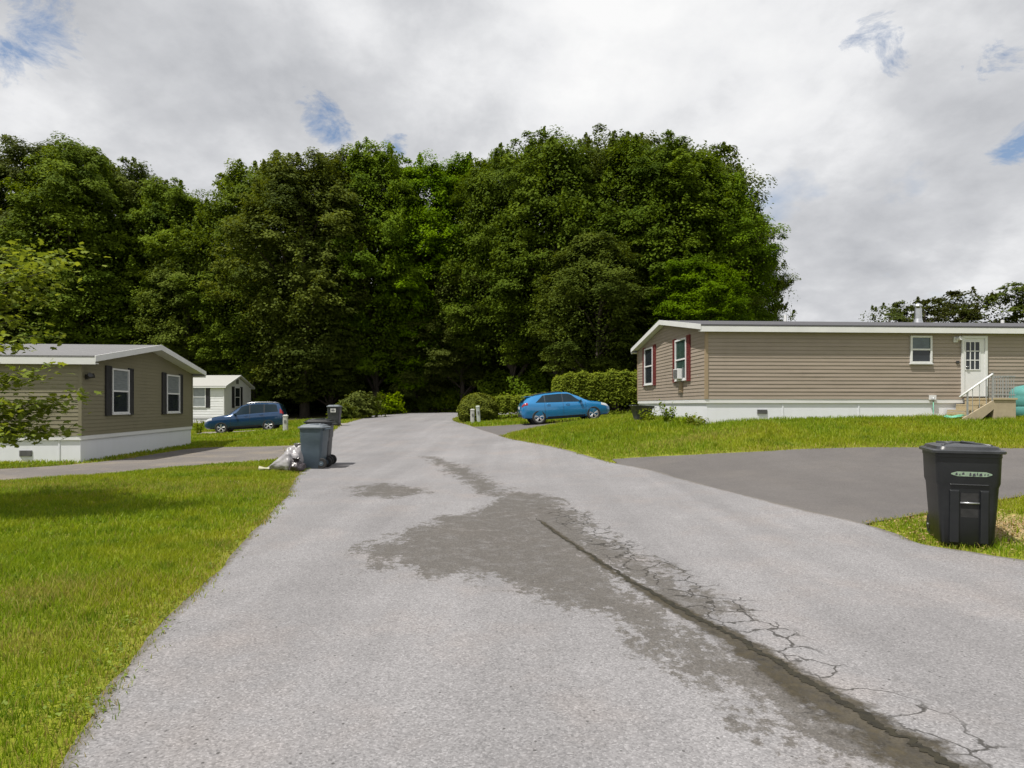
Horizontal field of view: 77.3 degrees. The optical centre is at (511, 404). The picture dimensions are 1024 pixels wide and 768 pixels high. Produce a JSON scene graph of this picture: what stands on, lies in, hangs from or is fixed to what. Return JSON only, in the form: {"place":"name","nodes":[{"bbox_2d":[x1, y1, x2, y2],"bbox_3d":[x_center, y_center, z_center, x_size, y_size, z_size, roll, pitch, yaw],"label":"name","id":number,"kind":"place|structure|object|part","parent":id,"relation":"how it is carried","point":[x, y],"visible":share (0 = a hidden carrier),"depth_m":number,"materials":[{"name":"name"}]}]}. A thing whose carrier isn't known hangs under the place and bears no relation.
{"place":"outdoors","nodes":[
{"label":"outdoors","id":0,"kind":"place"},
{"bbox_2d":[0,445,293,479],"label":"driveway","id":1,"kind":"structure","parent":0,"point":[196,456],"depth_m":18.60,"materials":[{"name":"grey asphalt"}]},
{"bbox_2d":[0,413,393,468],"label":"lawn grass","id":2,"kind":"structure","parent":0,"point":[262,437],"depth_m":26.67,"materials":[{"name":"green plant"}]},
{"bbox_2d":[198,423,345,433],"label":"driveway","id":3,"kind":"structure","parent":0,"point":[239,431],"depth_m":39.20,"materials":[{"name":"grey asphalt"}]},
{"bbox_2d":[204,402,287,432],"bbox_3d":[-15.859,0.768,38.322,4.502,1.822,1.998,-3,1,-11],"label":"suv car","id":4,"kind":"object","parent":3,"relation":"on","point":[263,415],"visible":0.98,"depth_m":37.62,"materials":[{"name":"blue paint"}]},
{"bbox_3d":[-15.921,0.310,37.559,0.940,0.566,0.174,-3,1,-11],"label":"side window","id":5,"kind":"part","parent":4,"relation":"part of","materials":[{"name":"black glass"}]},
{"bbox_3d":[-15.036,0.223,37.733,0.750,0.529,0.178,-3,1,-11],"label":"side window","id":6,"kind":"part","parent":4,"relation":"part of","materials":[{"name":"black glass"}]},
{"bbox_3d":[-14.248,0.175,37.893,0.760,0.486,0.186,-3,1,-11],"label":"side window","id":7,"kind":"part","parent":4,"relation":"part of","materials":[{"name":"black glass"}]},
{"bbox_2d":[0,408,1023,767],"bbox_3d":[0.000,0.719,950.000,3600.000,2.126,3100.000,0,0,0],"label":"ground","id":8,"kind":"structure","parent":0,"point":[154,622],"depth_m":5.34,"materials":[{"name":"green plant"}]},
{"bbox_2d":[0,167,42,330],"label":"broadleaf tree","id":9,"kind":"object","parent":8,"relation":"on","point":[2,189],"visible":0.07,"depth_m":59.56,"materials":[{"name":"green plant"}]},
{"bbox_2d":[0,134,103,343],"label":"broadleaf tree","id":10,"kind":"object","parent":8,"relation":"on","point":[13,157],"visible":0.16,"depth_m":58.49,"materials":[{"name":"green plant"}]},
{"bbox_2d":[0,208,116,447],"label":"young maple","id":11,"kind":"object","parent":8,"relation":"on","point":[12,431],"visible":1,"depth_m":9.35,"materials":[{"name":"green plant"}]},
{"bbox_2d":[0,131,164,344],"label":"broadleaf tree","id":12,"kind":"object","parent":8,"relation":"on","point":[66,175],"visible":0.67,"depth_m":56.35,"materials":[{"name":"green plant"}]},
{"bbox_2d":[26,225,155,344],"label":"broadleaf tree","id":13,"kind":"object","parent":8,"relation":"on","point":[95,276],"visible":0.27,"depth_m":56.99,"materials":[{"name":"green plant"}]},
{"bbox_2d":[0,344,205,462],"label":"mobile home","id":14,"kind":"object","parent":8,"relation":"on","point":[150,405],"visible":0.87,"depth_m":20.12,"materials":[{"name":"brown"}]},
{"bbox_2d":[112,368,129,414],"bbox_3d":[-12.666,-0.427,20.715,0.080,1.475,1.160,0,0,-7],"label":"window","id":15,"kind":"structure","parent":14,"relation":"in","point":[120,377],"depth_m":20.72,"materials":[{"name":"grey glass"}]},
{"bbox_2d":[167,374,180,413],"bbox_3d":[-13.164,-0.420,24.876,0.080,1.492,1.276,0,0,-7],"label":"window","id":16,"kind":"structure","parent":14,"relation":"in","point":[173,381],"depth_m":24.91,"materials":[{"name":"grey glass"}]},
{"bbox_2d":[34,156,178,343],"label":"broadleaf tree","id":17,"kind":"object","parent":8,"relation":"on","point":[129,180],"visible":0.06,"depth_m":62.81,"materials":[{"name":"green plant"}]},
{"bbox_2d":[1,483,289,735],"bbox_3d":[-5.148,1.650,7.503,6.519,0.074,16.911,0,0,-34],"label":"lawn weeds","id":18,"kind":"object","parent":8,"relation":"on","point":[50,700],"visible":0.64,"depth_m":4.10,"materials":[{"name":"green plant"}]},
{"bbox_2d":[90,175,245,359],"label":"broadleaf tree","id":19,"kind":"object","parent":8,"relation":"on","point":[148,215],"visible":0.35,"depth_m":59.15,"materials":[{"name":"green plant"}]},
{"bbox_2d":[121,239,250,374],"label":"broadleaf tree","id":20,"kind":"object","parent":8,"relation":"on","point":[159,276],"visible":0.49,"depth_m":56.21,"materials":[{"name":"green plant"}]},
{"bbox_2d":[136,191,246,356],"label":"broadleaf tree","id":21,"kind":"object","parent":8,"relation":"on","point":[183,217],"visible":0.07,"depth_m":62.40,"materials":[{"name":"green plant"}]},
{"bbox_2d":[193,419,204,432],"bbox_3d":[-18.831,1.275,38.570,0.908,0.876,0.760,0,0,0],"label":"tall weed","id":22,"kind":"object","parent":8,"relation":"on","point":[200,427],"visible":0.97,"depth_m":38.46,"materials":[{"name":"green plant"}]},
{"bbox_2d":[193,375,254,422],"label":"mobile home","id":23,"kind":"object","parent":8,"relation":"on","point":[216,395],"visible":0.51,"depth_m":49.16,"materials":[{"name":"white plastic"}]},
{"bbox_2d":[193,388,205,406],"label":"window","id":24,"kind":"structure","parent":23,"relation":"in","point":[199,394],"depth_m":49.08,"materials":[{"name":"grey glass"}]},
{"bbox_2d":[235,387,240,406],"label":"window","id":25,"kind":"structure","parent":23,"relation":"in","point":[237,390],"depth_m":51.00,"materials":[{"name":"glass"}]},
{"bbox_2d":[144,158,319,397],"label":"broadleaf tree","id":26,"kind":"object","parent":8,"relation":"on","point":[236,179],"visible":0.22,"depth_m":56.20,"materials":[{"name":"green plant"}]},
{"bbox_2d":[184,264,299,404],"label":"broadleaf tree","id":27,"kind":"object","parent":8,"relation":"on","point":[229,355],"visible":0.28,"depth_m":55.42,"materials":[{"name":"green plant"}]},
{"bbox_2d":[255,388,299,413],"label":"wild shrub","id":28,"kind":"object","parent":8,"relation":"on","point":[285,405],"visible":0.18,"depth_m":59.81,"materials":[{"name":"green plant"}]},
{"bbox_2d":[258,447,303,470],"bbox_3d":[-5.722,1.346,15.886,1.048,0.588,0.660,0,0,-14],"label":"rubbish bag","id":29,"kind":"object","parent":8,"relation":"on","point":[284,461],"visible":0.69,"depth_m":15.76,"materials":[{"name":"white plastic"}]},
{"bbox_2d":[283,415,287,429],"bbox_3d":[-11.749,1.019,33.196,0.264,1.020,0.224,0,0,-6],"label":"utility pedestal","id":30,"kind":"object","parent":8,"relation":"on","point":[285,422],"visible":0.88,"depth_m":33.10,"materials":[{"name":"white plastic"}]},
{"bbox_2d":[197,146,386,416],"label":"broadleaf tree","id":31,"kind":"object","parent":8,"relation":"on","point":[289,184],"visible":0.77,"depth_m":51.91,"materials":[{"name":"green plant"}]},
{"bbox_2d":[289,443,300,450],"bbox_3d":[-5.693,1.316,16.960,0.608,0.604,0.574,0,0,-40],"label":"rubbish bag","id":32,"kind":"object","parent":8,"relation":"on","point":[297,446],"visible":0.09,"depth_m":16.87,"materials":[{"name":"white plastic"}]},
{"bbox_2d":[288,458,305,471],"bbox_3d":[-5.314,1.468,15.710,0.471,0.329,0.393,0,0,0],"label":"rubbish bag","id":33,"kind":"object","parent":8,"relation":"on","point":[296,464],"visible":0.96,"depth_m":15.61,"materials":[{"name":"grey plastic"}]},
{"bbox_2d":[264,260,394,415],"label":"broadleaf tree","id":34,"kind":"object","parent":8,"relation":"on","point":[346,387],"visible":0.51,"depth_m":53.88,"materials":[{"name":"green plant"}]},
{"bbox_2d":[326,405,341,425],"bbox_3d":[-9.791,0.572,35.325,0.740,1.185,0.841,0,0,-4],"label":"wheeled bin","id":35,"kind":"object","parent":8,"relation":"on","point":[334,412],"visible":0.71,"depth_m":34.97,"materials":[{"name":"plastic"}]},
{"bbox_2d":[4,255,668,412],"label":"deep woods","id":36,"kind":"object","parent":8,"relation":"on","point":[317,406],"visible":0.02,"depth_m":63.93,"materials":[{"name":"green plant"}]},
{"bbox_2d":[326,402,360,418],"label":"wild shrub","id":37,"kind":"object","parent":8,"relation":"on","point":[348,411],"visible":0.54,"depth_m":45.40,"materials":[{"name":"green plant"}]},
{"bbox_2d":[275,143,413,373],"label":"broadleaf tree","id":38,"kind":"object","parent":8,"relation":"on","point":[378,178],"visible":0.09,"depth_m":55.93,"materials":[{"name":"green plant"}]},
{"bbox_2d":[338,390,388,417],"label":"wild shrub","id":39,"kind":"object","parent":8,"relation":"on","point":[365,406],"visible":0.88,"depth_m":47.48,"materials":[{"name":"green plant"}]},
{"bbox_2d":[307,137,433,400],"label":"broadleaf tree","id":40,"kind":"object","parent":8,"relation":"on","point":[388,163],"visible":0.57,"depth_m":54.57,"materials":[{"name":"green plant"}]},
{"bbox_2d":[371,390,406,414],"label":"wild shrub","id":41,"kind":"object","parent":8,"relation":"on","point":[390,407],"visible":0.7,"depth_m":52.53,"materials":[{"name":"green plant"}]},
{"bbox_2d":[390,392,422,411],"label":"wild shrub","id":42,"kind":"object","parent":8,"relation":"on","point":[411,406],"visible":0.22,"depth_m":59.12,"materials":[{"name":"green plant"}]},
{"bbox_2d":[363,249,470,411],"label":"broadleaf tree","id":43,"kind":"object","parent":8,"relation":"on","point":[411,392],"visible":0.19,"depth_m":56.80,"materials":[{"name":"green plant"}]},
{"bbox_2d":[368,148,475,411],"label":"broadleaf tree","id":44,"kind":"object","parent":8,"relation":"on","point":[428,178],"visible":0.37,"depth_m":56.22,"materials":[{"name":"green plant"}]},
{"bbox_2d":[401,383,444,411],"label":"wild shrub","id":45,"kind":"object","parent":8,"relation":"on","point":[421,404],"visible":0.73,"depth_m":58.85,"materials":[{"name":"green plant"}]},
{"bbox_2d":[423,382,459,411],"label":"wild shrub","id":46,"kind":"object","parent":8,"relation":"on","point":[447,399],"visible":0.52,"depth_m":58.61,"materials":[{"name":"green plant"}]},
{"bbox_2d":[434,376,480,411],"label":"wild shrub","id":47,"kind":"object","parent":8,"relation":"on","point":[453,390],"visible":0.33,"depth_m":58.46,"materials":[{"name":"green plant"}]},
{"bbox_2d":[396,258,523,400],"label":"broadleaf tree","id":48,"kind":"object","parent":8,"relation":"on","point":[442,356],"visible":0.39,"depth_m":55.39,"materials":[{"name":"green plant"}]},
{"bbox_2d":[397,151,547,392],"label":"broadleaf tree","id":49,"kind":"object","parent":8,"relation":"on","point":[461,165],"visible":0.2,"depth_m":56.18,"materials":[{"name":"green plant"}]},
{"bbox_2d":[470,409,474,422],"bbox_3d":[-2.160,0.691,34.995,0.242,0.950,0.207,0,0,-6],"label":"utility pedestal","id":50,"kind":"object","parent":8,"relation":"on","point":[472,415],"visible":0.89,"depth_m":34.92,"materials":[{"name":"white plastic"}]},
{"bbox_2d":[456,392,499,421],"bbox_3d":[-1.946,0.173,36.904,2.560,1.821,2.396,0,0,0],"label":"round bush","id":51,"kind":"object","parent":8,"relation":"on","point":[488,405],"visible":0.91,"depth_m":36.20,"materials":[{"name":"green plant"}]},
{"bbox_2d":[476,406,480,421],"bbox_3d":[-1.831,0.596,34.892,0.220,1.120,0.190,-4,0,-6],"label":"utility pedestal","id":52,"kind":"object","parent":8,"relation":"on","point":[478,414],"visible":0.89,"depth_m":34.82,"materials":[{"name":"grey metal"}]},
{"bbox_2d":[426,138,568,395],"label":"broadleaf tree","id":53,"kind":"object","parent":8,"relation":"on","point":[474,196],"visible":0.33,"depth_m":53.54,"materials":[{"name":"green plant"}]},
{"bbox_2d":[465,366,531,396],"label":"wild shrub","id":54,"kind":"object","parent":8,"relation":"on","point":[493,390],"visible":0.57,"depth_m":55.36,"materials":[{"name":"green plant"}]},
{"bbox_2d":[492,393,537,418],"bbox_3d":[0.603,0.075,38.706,4.043,1.868,2.328,0,0,0],"label":"hedge","id":55,"kind":"object","parent":8,"relation":"on","point":[507,402],"visible":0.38,"depth_m":37.86,"materials":[{"name":"green plant"}]},
{"bbox_2d":[503,364,565,394],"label":"wild shrub","id":56,"kind":"object","parent":8,"relation":"on","point":[537,384],"visible":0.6,"depth_m":50.76,"materials":[{"name":"green plant"}]},
{"bbox_2d":[476,124,632,378],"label":"broadleaf tree","id":57,"kind":"object","parent":8,"relation":"on","point":[541,157],"visible":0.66,"depth_m":48.68,"materials":[{"name":"green plant"}]},
{"bbox_2d":[551,368,638,417],"bbox_3d":[5.184,-0.648,36.097,6.046,3.054,2.305,0,0,-5],"label":"tall hedge","id":58,"kind":"object","parent":8,"relation":"on","point":[598,386],"visible":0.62,"depth_m":35.22,"materials":[{"name":"green plant"}]},
{"bbox_2d":[523,230,673,399],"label":"broadleaf tree","id":59,"kind":"object","parent":8,"relation":"on","point":[586,248],"visible":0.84,"depth_m":43.90,"materials":[{"name":"green plant"}]},
{"bbox_2d":[522,123,706,408],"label":"broadleaf tree","id":60,"kind":"object","parent":8,"relation":"on","point":[597,154],"visible":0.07,"depth_m":51.41,"materials":[{"name":"green plant"}]},
{"bbox_2d":[629,405,656,420],"bbox_3d":[4.890,0.310,23.915,0.917,0.580,0.660,3,-1,-12],"label":"flared tub","id":61,"kind":"object","parent":8,"relation":"on","point":[635,409],"visible":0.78,"depth_m":23.65,"materials":[{"name":"metal"}]},
{"bbox_2d":[638,408,657,420],"bbox_3d":[4.743,0.367,22.581,0.569,0.563,0.989,0,0,-14],"label":"tall weed","id":62,"kind":"object","parent":8,"relation":"on","point":[647,416],"visible":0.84,"depth_m":22.57,"materials":[{"name":"green plant"}]},
{"bbox_2d":[544,129,762,367],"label":"broadleaf tree","id":63,"kind":"object","parent":8,"relation":"on","point":[659,170],"visible":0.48,"depth_m":46.70,"materials":[{"name":"green plant"}]},
{"bbox_2d":[658,399,676,422],"bbox_3d":[5.092,0.213,20.901,0.700,0.842,0.591,0,0,0],"label":"tall weed","id":64,"kind":"object","parent":8,"relation":"on","point":[666,413],"visible":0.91,"depth_m":20.86,"materials":[{"name":"green plant"}]},
{"bbox_2d":[674,412,696,425],"bbox_3d":[5.426,0.445,19.839,0.740,0.442,0.637,0,0,29],"label":"tall weed","id":65,"kind":"object","parent":8,"relation":"on","point":[683,419],"visible":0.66,"depth_m":19.82,"materials":[{"name":"green plant"}]},
{"bbox_2d":[624,254,757,361],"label":"broadleaf tree","id":66,"kind":"object","parent":8,"relation":"on","point":[721,286],"visible":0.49,"depth_m":43.05,"materials":[{"name":"green plant"}]},
{"bbox_2d":[613,138,779,320],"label":"broadleaf tree","id":67,"kind":"object","parent":8,"relation":"on","point":[729,149],"visible":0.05,"depth_m":50.08,"materials":[{"name":"green plant"}]},
{"bbox_2d":[686,416,706,425],"bbox_3d":[5.575,0.475,19.266,0.665,0.322,0.560,0,0,17],"label":"tall weed","id":68,"kind":"object","parent":8,"relation":"on","point":[691,419],"visible":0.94,"depth_m":19.31,"materials":[{"name":"green plant"}]},
{"bbox_2d":[670,169,790,320],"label":"broadleaf tree","id":69,"kind":"object","parent":8,"relation":"on","point":[765,258],"visible":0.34,"depth_m":47.34,"materials":[{"name":"green plant"}]},
{"bbox_2d":[452,410,1023,463],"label":"lawn grass","id":70,"kind":"structure","parent":8,"relation":"on","point":[571,434],"depth_m":17.97,"materials":[{"name":"green plant"}]},
{"bbox_2d":[728,211,800,320],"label":"broadleaf tree","id":71,"kind":"object","parent":8,"relation":"on","point":[782,285],"visible":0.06,"depth_m":53.58,"materials":[{"name":"green plant"}]},
{"bbox_2d":[631,303,1023,423],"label":"mobile home","id":72,"kind":"object","parent":8,"relation":"on","point":[738,370],"visible":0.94,"depth_m":19.70,"materials":[{"name":"beige plastic"}]},
{"bbox_2d":[643,347,652,385],"bbox_3d":[5.464,-1.533,25.608,0.080,1.496,1.242,0,0,-3],"label":"window","id":73,"kind":"structure","parent":72,"relation":"in","point":[648,352],"depth_m":25.63,"materials":[{"name":"glass"}]},
{"bbox_2d":[673,367,682,378],"bbox_3d":[5.596,-1.064,21.604,0.195,0.380,0.600,0,0,-3],"label":"window air conditioner","id":74,"kind":"object","parent":72,"relation":"attached to","point":[677,373],"depth_m":21.36,"materials":[{"name":"white metal"}]},
{"bbox_2d":[674,337,685,381],"bbox_3d":[5.692,-1.519,21.609,0.080,1.420,1.188,0,0,-3],"label":"window","id":75,"kind":"structure","parent":72,"relation":"in","point":[680,344],"depth_m":21.55,"materials":[{"name":"glass"}]},
{"bbox_2d":[909,336,932,363],"bbox_3d":[12.627,-1.695,19.750,0.731,0.879,0.080,0,0,-3],"label":"window","id":76,"kind":"structure","parent":72,"relation":"in","point":[920,346],"depth_m":19.75,"materials":[{"name":"grey glass"}]},
{"bbox_2d":[965,339,984,395],"bbox_3d":[14.338,-1.162,19.827,0.664,1.793,0.083,0,0,-3],"label":"door","id":77,"kind":"structure","parent":72,"relation":"in","point":[974,348],"depth_m":19.84,"materials":[{"name":"metal"}]},
{"bbox_2d":[860,300,916,321],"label":"ragged tree","id":78,"kind":"object","parent":8,"relation":"on","point":[894,314],"visible":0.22,"depth_m":72.67,"materials":[{"name":"green plant"}]},
{"bbox_2d":[898,296,984,322],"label":"ragged tree","id":79,"kind":"object","parent":8,"relation":"on","point":[938,309],"visible":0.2,"depth_m":71.18,"materials":[{"name":"green plant"}]},
{"bbox_2d":[862,492,1023,558],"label":"verge grass","id":80,"kind":"structure","parent":8,"relation":"on","point":[1001,505],"depth_m":8.15,"materials":[{"name":"green plant"}]},
{"bbox_2d":[866,509,1023,553],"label":"dead leaves","id":81,"kind":"object","parent":8,"relation":"on","point":[1005,523],"visible":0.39,"depth_m":8.14,"materials":[{"name":"beige plant"}]},
{"bbox_2d":[932,397,964,417],"bbox_3d":[13.056,0.081,19.140,0.602,0.639,0.975,0,0,-43],"label":"garden hose","id":82,"kind":"object","parent":8,"relation":"on","point":[956,416],"visible":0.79,"depth_m":19.01,"materials":[{"name":"rubber"}]},
{"bbox_2d":[919,441,1006,546],"bbox_3d":[5.377,1.033,7.687,0.720,1.196,0.861,0,0,21],"label":"wheeled bin","id":83,"kind":"object","parent":8,"relation":"on","point":[963,480],"visible":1,"depth_m":7.37,"materials":[{"name":"plastic"}]},
{"bbox_2d":[927,286,1023,322],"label":"ragged tree","id":84,"kind":"object","parent":8,"relation":"on","point":[951,294],"visible":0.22,"depth_m":73.19,"materials":[{"name":"green plant"}]},
{"bbox_2d":[938,372,1017,420],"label":"entrance steps","id":85,"kind":"structure","parent":8,"relation":"on","point":[981,408],"depth_m":18.61,"materials":[{"name":"wood"}]},
{"bbox_2d":[938,281,1023,322],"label":"ragged tree","id":86,"kind":"object","parent":8,"relation":"on","point":[1015,307],"visible":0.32,"depth_m":70.03,"materials":[{"name":"green plant"}]},
{"bbox_2d":[1009,385,1023,416],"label":"teal tank","id":87,"kind":"object","parent":8,"relation":"on","point":[1019,392],"visible":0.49,"depth_m":19.19,"materials":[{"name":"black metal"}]},
{"bbox_2d":[0,0,1023,322],"label":"sky","id":88,"kind":"structure","parent":0,"point":[890,133],"materials":[{"name":"white"}]},
{"bbox_2d":[476,420,572,435],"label":"driveway","id":89,"kind":"structure","parent":0,"point":[500,430],"depth_m":30.03,"materials":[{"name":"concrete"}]},
{"bbox_2d":[517,391,608,423],"bbox_3d":[2.511,0.095,31.652,4.382,1.592,1.994,-4,1,-7],"label":"hatchback car","id":90,"kind":"object","parent":89,"relation":"on","point":[540,408],"visible":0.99,"depth_m":30.84,"materials":[{"name":"blue paint"}]},
{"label":"side window","id":91,"kind":"part","parent":90,"relation":"part of","materials":[{"name":"black glass"}]},
{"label":"side window","id":92,"kind":"part","parent":90,"relation":"part of","materials":[{"name":"black glass"}]},
{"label":"side window","id":93,"kind":"part","parent":90,"relation":"part of","materials":[{"name":"black glass"}]},
{"bbox_2d":[60,412,1023,767],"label":"road","id":94,"kind":"structure","parent":0,"point":[414,590],"depth_m":4.73,"materials":[{"name":"grey asphalt"}]},
{"bbox_2d":[298,423,332,468],"bbox_3d":[-5.057,1.049,16.479,0.741,1.153,0.640,0,0,2],"label":"wheeled bin","id":95,"kind":"object","parent":94,"relation":"on","point":[314,438],"visible":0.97,"depth_m":16.23,"materials":[{"name":"plastic"}]},
{"bbox_2d":[304,418,336,463],"bbox_3d":[-5.137,0.986,17.202,0.781,1.270,0.660,0,0,-4],"label":"wheeled bin","id":96,"kind":"object","parent":94,"relation":"on","point":[329,422],"visible":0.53,"depth_m":17.01,"materials":[{"name":"plastic"}]},
{"bbox_2d":[536,518,958,767],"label":"road crack","id":97,"kind":"object","parent":94,"relation":"on","point":[869,717],"visible":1,"depth_m":3.89,"materials":[{"name":"grey asphalt"}]},
{"bbox_2d":[612,447,1023,523],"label":"driveway","id":98,"kind":"structure","parent":0,"point":[860,484],"depth_m":12.69,"materials":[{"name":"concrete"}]}
]}

